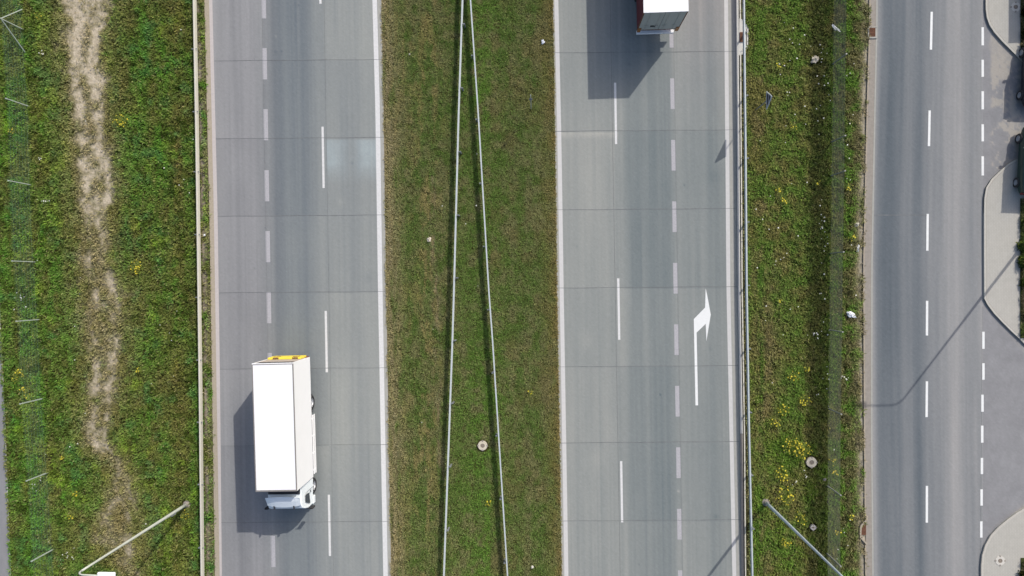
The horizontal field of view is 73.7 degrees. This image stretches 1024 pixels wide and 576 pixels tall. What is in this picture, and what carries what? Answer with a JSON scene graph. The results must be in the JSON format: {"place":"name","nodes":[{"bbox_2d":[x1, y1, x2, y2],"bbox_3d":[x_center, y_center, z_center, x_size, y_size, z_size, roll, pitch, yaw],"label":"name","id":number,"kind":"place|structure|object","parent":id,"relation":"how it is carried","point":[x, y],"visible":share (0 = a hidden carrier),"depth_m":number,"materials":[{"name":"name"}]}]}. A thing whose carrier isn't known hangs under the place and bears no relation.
{"place":"outdoors","nodes":[
{"label":"outdoors","id":0,"kind":"place"},
{"bbox_2d":[0,346,9,575],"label":"path","id":1,"kind":"structure","parent":0,"point":[4,563],"depth_m":46.01,"materials":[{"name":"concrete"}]},
{"bbox_2d":[0,316,10,573],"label":"path edging","id":2,"kind":"object","parent":1,"relation":"on","point":[5,449],"visible":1,"depth_m":45.95,"materials":[{"name":"stone"}]},
{"bbox_2d":[0,0,214,575],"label":"ground","id":3,"kind":"structure","parent":0,"point":[90,74],"depth_m":45.59,"materials":[{"name":"green plant"}]},
{"bbox_2d":[12,368,24,382],"bbox_3d":[-32.928,5.872,45.623,0.894,0.519,0.924,-33,89,2],"label":"wildflower","id":4,"kind":"object","parent":3,"relation":"on","point":[18,373],"visible":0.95,"depth_m":45.54,"materials":[{"name":"yellow plant"}]},
{"bbox_2d":[19,387,32,398],"bbox_3d":[-32.396,6.971,45.616,0.792,0.508,0.821,0,91,2],"label":"wildflower","id":5,"kind":"object","parent":3,"relation":"on","point":[22,389],"visible":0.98,"depth_m":45.52,"materials":[{"name":"yellow plant"}]},
{"bbox_2d":[0,0,54,574],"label":"fence","id":6,"kind":"object","parent":3,"relation":"on","point":[7,28],"visible":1,"depth_m":44.74,"materials":[{"name":"metal"}]},
{"bbox_2d":[112,114,127,127],"bbox_3d":[-25.897,-11.063,45.167,0.981,0.563,0.904,23,91,2],"label":"wildflower","id":7,"kind":"object","parent":3,"relation":"on","point":[120,122],"visible":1,"depth_m":45.08,"materials":[{"name":"yellow plant"}]},
{"bbox_2d":[78,501,190,575],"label":"street lamp","id":8,"kind":"object","parent":3,"relation":"on","point":[184,505],"visible":1,"depth_m":38.70,"materials":[{"name":"metal"}]},
{"bbox_2d":[130,262,143,273],"bbox_3d":[-24.820,-1.353,45.211,0.901,0.572,0.950,41,92,1],"label":"wildflower","id":9,"kind":"object","parent":3,"relation":"on","point":[138,268],"visible":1,"depth_m":45.18,"materials":[{"name":"yellow plant"}]},
{"bbox_2d":[191,0,204,575],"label":"guard rail","id":10,"kind":"object","parent":3,"relation":"on","point":[200,358],"visible":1,"depth_m":44.67,"materials":[{"name":"beige metal"}]},
{"bbox_2d":[0,0,215,575],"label":"grass","id":11,"kind":"structure","parent":0,"point":[159,318],"depth_m":45.47,"materials":[{"name":"green plant"}]},
{"bbox_2d":[14,22,856,559],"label":"wildflowers","id":12,"kind":"object","parent":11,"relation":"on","point":[766,306],"visible":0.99,"depth_m":43.50,"materials":[{"name":"yellow petal"},{"name":"green leaf"}]},
{"bbox_2d":[204,0,219,575],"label":"road shoulder","id":13,"kind":"object","parent":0,"point":[212,287],"visible":1,"depth_m":45.31},
{"bbox_2d":[209,0,390,575],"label":"road","id":14,"kind":"structure","parent":0,"point":[298,163],"depth_m":45.06,"materials":[{"name":"grey asphalt"}]},
{"bbox_2d":[252,355,316,509],"bbox_3d":[-14.235,9.207,43.171,3.100,4.012,9.732,-2,90,2],"label":"box lorry","id":15,"kind":"object","parent":14,"relation":"on","point":[284,428],"visible":1,"depth_m":41.20,"materials":[{"name":"white paint"}]},
{"bbox_2d":[380,0,562,575],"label":"ground","id":16,"kind":"structure","parent":0,"point":[388,249],"depth_m":44.66,"materials":[{"name":"green plant"}]},
{"bbox_2d":[443,0,465,575],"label":"guard rail","id":17,"kind":"object","parent":16,"relation":"on","point":[454,277],"visible":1,"depth_m":43.98,"materials":[{"name":"metal"}]},
{"bbox_2d":[477,440,487,450],"bbox_3d":[-1.922,10.304,44.676,0.618,0.164,0.618,45,92,1],"label":"manhole","id":18,"kind":"object","parent":16,"relation":"on","point":[481,444],"visible":1,"depth_m":44.60,"materials":[{"name":"concrete"}]},
{"bbox_2d":[470,0,507,575],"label":"guard rail","id":19,"kind":"object","parent":16,"relation":"on","point":[493,372],"visible":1,"depth_m":43.85,"materials":[{"name":"metal"}]},
{"bbox_2d":[207,136,740,360],"bbox_3d":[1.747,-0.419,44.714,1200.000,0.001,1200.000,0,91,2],"label":"ground","id":20,"kind":"structure","parent":0,"point":[209,234],"depth_m":45.54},
{"bbox_2d":[553,0,740,575],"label":"road","id":21,"kind":"structure","parent":0,"point":[647,241],"depth_m":44.20,"materials":[{"name":"grey asphalt"}]},
{"bbox_2d":[634,0,688,34],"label":"articulated lorry","id":22,"kind":"object","parent":21,"relation":"on","point":[659,16],"visible":1,"depth_m":40.84,"materials":[{"name":"white paint"}]},
{"bbox_2d":[736,0,742,433],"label":"kerb","id":23,"kind":"structure","parent":21,"relation":"on","point":[738,202],"depth_m":43.87,"materials":[{"name":"grey concrete"}]},
{"bbox_2d":[740,434,743,575],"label":"kerb","id":24,"kind":"structure","parent":21,"relation":"on","point":[742,524],"depth_m":44.05,"materials":[{"name":"concrete"}]},
{"bbox_2d":[741,0,872,575],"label":"ground","id":25,"kind":"structure","parent":0,"point":[860,257],"depth_m":43.81,"materials":[{"name":"green plant"}]},
{"bbox_2d":[739,0,744,575],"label":"drain slot","id":26,"kind":"object","parent":25,"relation":"on","point":[741,306],"visible":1,"depth_m":44.03,"materials":[{"name":"grey metal"}]},
{"bbox_2d":[740,0,745,575],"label":"kerb","id":27,"kind":"structure","parent":25,"relation":"on","point":[742,303],"depth_m":43.91,"materials":[{"name":"concrete"}]},
{"bbox_2d":[739,18,747,54],"bbox_3d":[14.854,-16.110,43.805,0.580,0.200,2.350,1,91,2],"label":"drain inlet","id":28,"kind":"object","parent":25,"relation":"on","point":[741,36],"visible":0.68,"depth_m":43.76,"materials":[{"name":"concrete"}]},
{"bbox_2d":[742,0,754,575],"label":"guard rail","id":29,"kind":"object","parent":25,"relation":"on","point":[746,288],"visible":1,"depth_m":43.28,"materials":[{"name":"metal"}]},
{"bbox_2d":[755,91,771,110],"bbox_3d":[15.500,-11.385,42.195,0.140,3.454,1.108,0,91,2],"label":"road sign","id":30,"kind":"object","parent":25,"relation":"on","point":[768,98],"visible":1,"depth_m":41.15,"materials":[{"name":"metal"}]},
{"bbox_2d":[769,416,780,426],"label":"wildflower","id":31,"kind":"object","parent":25,"relation":"on","point":[775,421],"visible":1,"depth_m":43.66,"materials":[{"name":"yellow plant"}]},
{"bbox_2d":[774,466,788,482],"bbox_3d":[17.278,11.881,43.721,1.020,0.512,1.086,0,91,2],"label":"wildflower","id":32,"kind":"object","parent":25,"relation":"on","point":[783,474],"visible":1,"depth_m":43.66,"materials":[{"name":"yellow plant"}]},
{"bbox_2d":[778,402,788,414],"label":"wildflower","id":33,"kind":"object","parent":25,"relation":"on","point":[783,409],"visible":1,"depth_m":43.66,"materials":[{"name":"yellow plant"}]},
{"bbox_2d":[779,537,791,548],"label":"wildflower","id":34,"kind":"object","parent":25,"relation":"on","point":[784,542],"visible":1,"depth_m":43.70,"materials":[{"name":"yellow plant"}]},
{"bbox_2d":[776,486,795,504],"bbox_3d":[17.493,13.231,43.695,1.208,0.574,1.184,17,91,2],"label":"wildflower","id":35,"kind":"object","parent":25,"relation":"on","point":[788,495],"visible":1,"depth_m":43.62,"materials":[{"name":"yellow plant"}]},
{"bbox_2d":[782,437,802,455],"bbox_3d":[17.895,10.097,43.652,1.295,0.571,1.140,0,91,2],"label":"wildflower","id":36,"kind":"object","parent":25,"relation":"on","point":[793,442],"visible":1,"depth_m":43.56,"materials":[{"name":"yellow plant"}]},
{"bbox_2d":[787,370,798,380],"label":"wildflower","id":37,"kind":"object","parent":25,"relation":"on","point":[790,374],"visible":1,"depth_m":43.63,"materials":[{"name":"yellow plant"}]},
{"bbox_2d":[795,512,804,524],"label":"wildflower","id":38,"kind":"object","parent":25,"relation":"on","point":[800,519],"visible":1,"depth_m":43.69,"materials":[{"name":"yellow plant"}]},
{"bbox_2d":[762,498,842,575],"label":"street lamp","id":39,"kind":"object","parent":25,"relation":"on","point":[765,502],"visible":1,"depth_m":38.51,"materials":[{"name":"metal"}]},
{"bbox_2d":[794,441,812,458],"bbox_3d":[18.490,10.329,43.629,1.080,0.575,1.102,40,92,1],"label":"wildflower","id":40,"kind":"object","parent":25,"relation":"on","point":[799,451],"visible":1,"depth_m":43.53,"materials":[{"name":"yellow plant"}]},
{"bbox_2d":[799,393,810,405],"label":"wildflower","id":41,"kind":"object","parent":25,"relation":"on","point":[804,399],"visible":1,"depth_m":43.55,"materials":[{"name":"yellow plant"}]},
{"bbox_2d":[806,457,817,467],"bbox_3d":[19.180,11.163,43.749,0.658,0.164,0.658,45,92,1],"label":"manhole","id":42,"kind":"object","parent":25,"relation":"on","point":[811,462],"visible":1,"depth_m":43.67,"materials":[{"name":"concrete"}]},
{"bbox_2d":[810,524,816,530],"bbox_3d":[19.298,15.341,43.784,0.372,0.164,0.372,45,92,1],"label":"manhole","id":43,"kind":"object","parent":25,"relation":"on","point":[813,527],"visible":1,"depth_m":43.71,"materials":[{"name":"concrete"}]},
{"bbox_2d":[811,56,818,62],"bbox_3d":[19.288,-14.550,43.449,0.445,0.326,0.561,13,91,2],"label":"stone","id":44,"kind":"object","parent":25,"relation":"on","point":[815,59],"visible":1,"depth_m":43.37,"materials":[{"name":"stone"}]},
{"bbox_2d":[826,0,846,575],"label":"fence","id":45,"kind":"object","parent":25,"relation":"on","point":[833,330],"visible":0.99,"depth_m":42.70,"materials":[{"name":"green metal"}]},
{"bbox_2d":[847,311,855,317],"bbox_3d":[21.633,1.688,43.527,0.650,0.246,0.430,0,91,2],"label":"plastic bag","id":46,"kind":"object","parent":25,"relation":"on","point":[849,313],"visible":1,"depth_m":43.47,"materials":[{"name":"white plastic"}]},
{"bbox_2d":[859,516,867,544],"bbox_3d":[22.523,15.514,43.786,0.515,0.230,1.824,0,91,2],"label":"drain inlet","id":47,"kind":"object","parent":25,"relation":"on","point":[862,530],"visible":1,"depth_m":43.74,"materials":[{"name":"concrete"}]},
{"bbox_2d":[863,0,869,574],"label":"kerb","id":48,"kind":"structure","parent":25,"relation":"on","point":[863,274],"depth_m":43.57,"materials":[{"name":"grey concrete"}]},
{"bbox_2d":[864,0,875,575],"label":"gutter","id":49,"kind":"object","parent":25,"relation":"on","point":[868,210],"visible":1,"depth_m":43.62,"materials":[{"name":"concrete"}]},
{"bbox_2d":[867,27,876,38],"bbox_3d":[22.920,-16.247,43.491,0.580,0.195,0.740,0,91,2],"label":"drain inlet","id":50,"kind":"object","parent":49,"relation":"on","point":[873,32],"visible":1,"depth_m":43.40,"materials":[{"name":"concrete"}]},
{"bbox_2d":[872,0,984,575],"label":"road","id":51,"kind":"structure","parent":0,"point":[928,371],"depth_m":43.50,"materials":[{"name":"grey asphalt"}]},
{"bbox_2d":[871,0,877,575],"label":"kerb","id":52,"kind":"structure","parent":51,"relation":"on","point":[872,287],"depth_m":43.60,"materials":[{"name":"concrete"}]},
{"bbox_2d":[983,0,1023,546],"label":"side road","id":53,"kind":"structure","parent":0,"point":[1003,394],"depth_m":43.36,"materials":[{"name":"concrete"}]},
{"bbox_2d":[980,507,1023,575],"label":"kerb","id":54,"kind":"structure","parent":53,"relation":"on","point":[997,528],"depth_m":43.39,"materials":[{"name":"concrete"}]},
{"bbox_2d":[983,159,1023,343],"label":"kerb","id":55,"kind":"structure","parent":53,"relation":"on","point":[984,245],"depth_m":43.22,"materials":[{"name":"concrete"}]},
{"bbox_2d":[986,161,1016,331],"bbox_3d":[31.087,-2.158,43.184,2.409,0.001,11.620,-3,90,2],"label":"kerb joint","id":56,"kind":"object","parent":55,"relation":"on","point":[986,258],"visible":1,"depth_m":43.23,"materials":[{"name":"concrete"}]},
{"bbox_2d":[985,0,1021,60],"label":"kerb","id":57,"kind":"structure","parent":53,"relation":"on","point":[996,33],"depth_m":43.08,"materials":[{"name":"concrete"}]},
{"bbox_2d":[1013,127,1023,194],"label":"parked car","id":58,"kind":"object","parent":53,"relation":"on","point":[1018,182],"visible":1,"depth_m":42.60,"materials":[{"name":"black paint"}]},
{"bbox_2d":[1016,47,1023,105],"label":"parked car","id":59,"kind":"object","parent":53,"relation":"on","point":[1020,95],"visible":1,"depth_m":42.72,"materials":[{"name":"paint"}]},
{"bbox_2d":[983,159,1023,340],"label":"pavement","id":60,"kind":"structure","parent":0,"point":[1004,196],"depth_m":43.18,"materials":[{"name":"grey concrete"}]},
{"bbox_2d":[983,511,1023,575],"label":"pavement","id":61,"kind":"structure","parent":0,"point":[1006,542],"depth_m":43.35,"materials":[{"name":"grey concrete"}]},
{"bbox_2d":[995,555,1005,565],"bbox_3d":[31.016,17.327,43.435,0.598,0.164,0.598,45,92,1],"label":"manhole","id":62,"kind":"object","parent":61,"relation":"on","point":[1000,560],"visible":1,"depth_m":43.36,"materials":[{"name":"concrete"}]},
{"bbox_2d":[985,0,1021,61],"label":"pavement","id":63,"kind":"structure","parent":0,"point":[1005,19],"depth_m":43.05,"materials":[{"name":"grey concrete"}]},
{"bbox_2d":[1010,1,1020,11],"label":"manhole","id":64,"kind":"object","parent":63,"relation":"on","point":[1015,6],"visible":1,"depth_m":43.00,"materials":[{"name":"metal"}]},
{"bbox_2d":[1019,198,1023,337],"bbox_3d":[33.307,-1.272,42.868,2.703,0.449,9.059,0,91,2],"label":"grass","id":65,"kind":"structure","parent":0,"point":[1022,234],"depth_m":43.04,"materials":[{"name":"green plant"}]},
{"bbox_2d":[1019,1,1023,46],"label":"grass","id":66,"kind":"structure","parent":0,"point":[1022,42],"depth_m":42.91,"materials":[{"name":"green plant"}]},
{"bbox_2d":[1020,198,1023,337],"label":"ground","id":67,"kind":"structure","parent":0,"point":[1021,270],"depth_m":43.13,"materials":[{"name":"green plant"}]},
{"bbox_2d":[1016,255,1023,269],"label":"shrub","id":68,"kind":"object","parent":67,"relation":"on","point":[1020,261],"visible":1,"depth_m":42.97,"materials":[{"name":"green plant"}]},
{"bbox_2d":[1016,239,1023,251],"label":"shrub","id":69,"kind":"object","parent":67,"relation":"on","point":[1020,246],"visible":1,"depth_m":42.97,"materials":[{"name":"green plant"}]},
{"bbox_2d":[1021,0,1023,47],"bbox_3d":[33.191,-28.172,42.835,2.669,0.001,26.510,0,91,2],"label":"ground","id":70,"kind":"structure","parent":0,"point":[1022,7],"depth_m":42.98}
]}

